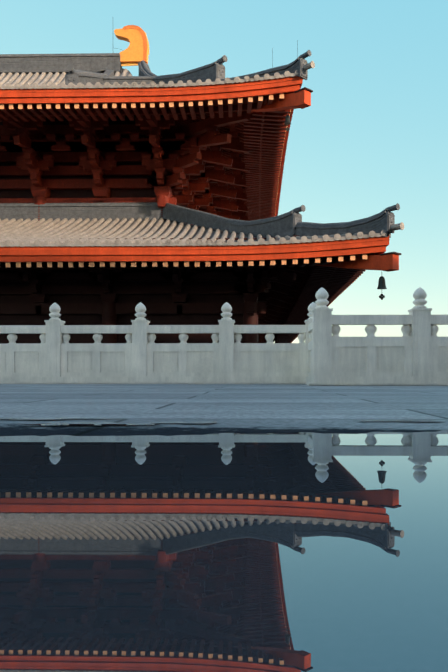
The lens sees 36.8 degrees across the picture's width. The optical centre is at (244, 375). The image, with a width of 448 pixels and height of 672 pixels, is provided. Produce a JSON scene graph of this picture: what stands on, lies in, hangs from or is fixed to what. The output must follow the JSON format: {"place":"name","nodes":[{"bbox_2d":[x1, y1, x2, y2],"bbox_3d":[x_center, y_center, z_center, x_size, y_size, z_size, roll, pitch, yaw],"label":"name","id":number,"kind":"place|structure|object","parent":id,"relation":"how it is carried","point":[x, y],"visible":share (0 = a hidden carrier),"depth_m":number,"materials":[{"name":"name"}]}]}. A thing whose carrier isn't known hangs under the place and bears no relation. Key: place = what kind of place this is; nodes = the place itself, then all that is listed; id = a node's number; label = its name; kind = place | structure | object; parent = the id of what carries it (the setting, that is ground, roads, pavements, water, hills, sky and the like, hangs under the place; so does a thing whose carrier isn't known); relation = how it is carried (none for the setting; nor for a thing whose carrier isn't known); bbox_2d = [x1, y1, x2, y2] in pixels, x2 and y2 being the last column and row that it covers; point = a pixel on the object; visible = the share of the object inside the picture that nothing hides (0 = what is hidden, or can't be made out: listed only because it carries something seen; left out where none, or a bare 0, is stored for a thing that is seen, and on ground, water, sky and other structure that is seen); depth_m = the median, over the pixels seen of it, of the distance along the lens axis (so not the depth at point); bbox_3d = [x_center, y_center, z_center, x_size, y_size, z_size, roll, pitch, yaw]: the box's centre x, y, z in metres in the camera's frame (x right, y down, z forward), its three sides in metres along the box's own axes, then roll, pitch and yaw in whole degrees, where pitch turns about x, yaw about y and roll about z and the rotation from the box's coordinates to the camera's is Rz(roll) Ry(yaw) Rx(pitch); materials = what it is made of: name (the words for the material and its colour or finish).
{"place":"outdoors","nodes":[
{"label":"outdoors","id":0,"kind":"place"},
{"bbox_2d":[0,0,447,342],"label":"sky","id":1,"kind":"structure","parent":0,"point":[372,137],"materials":[{"name":"blue"}]},
{"label":"ground","id":2,"kind":"structure","parent":0,"visible":0},
{"bbox_2d":[0,111,306,343],"bbox_3d":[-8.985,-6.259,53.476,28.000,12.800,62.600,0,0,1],"label":"building","id":3,"kind":"structure","parent":2,"relation":"on","point":[162,162],"depth_m":28.89,"materials":[{"name":"red paint"}]},
{"bbox_2d":[0,25,403,342],"bbox_3d":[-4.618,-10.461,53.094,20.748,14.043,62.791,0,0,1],"label":"temple roofs","id":4,"kind":"structure","parent":3,"relation":"on","point":[337,259],"depth_m":25.63,"materials":[{"name":"tile"}]},
{"bbox_2d":[117,40,297,67],"bbox_3d":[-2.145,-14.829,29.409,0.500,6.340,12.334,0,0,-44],"label":"lightning rods","id":5,"kind":"object","parent":4,"relation":"on","point":[272,53],"visible":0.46,"depth_m":25.72,"materials":[{"name":"grey metal"}]},
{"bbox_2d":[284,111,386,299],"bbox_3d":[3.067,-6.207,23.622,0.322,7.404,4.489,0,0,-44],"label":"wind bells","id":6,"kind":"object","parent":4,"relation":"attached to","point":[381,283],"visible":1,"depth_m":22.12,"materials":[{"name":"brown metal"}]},
{"bbox_2d":[0,384,447,435],"bbox_3d":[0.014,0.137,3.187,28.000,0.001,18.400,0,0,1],"label":"terrace paving","id":7,"kind":"structure","parent":2,"relation":"on","point":[259,408],"depth_m":2.82,"materials":[{"name":"stone"}]},
{"bbox_2d":[0,417,447,671],"bbox_3d":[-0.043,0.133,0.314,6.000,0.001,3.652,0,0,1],"label":"puddle water","id":8,"kind":"structure","parent":7,"relation":"on","point":[277,552],"depth_m":0.51,"materials":[{"name":"blue liquid"}]},
{"bbox_2d":[0,287,447,385],"bbox_3d":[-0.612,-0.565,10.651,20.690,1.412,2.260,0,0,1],"label":"stone balustrade","id":9,"kind":"object","parent":7,"relation":"on","point":[416,354],"visible":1,"depth_m":11.50,"materials":[{"name":"stone"}]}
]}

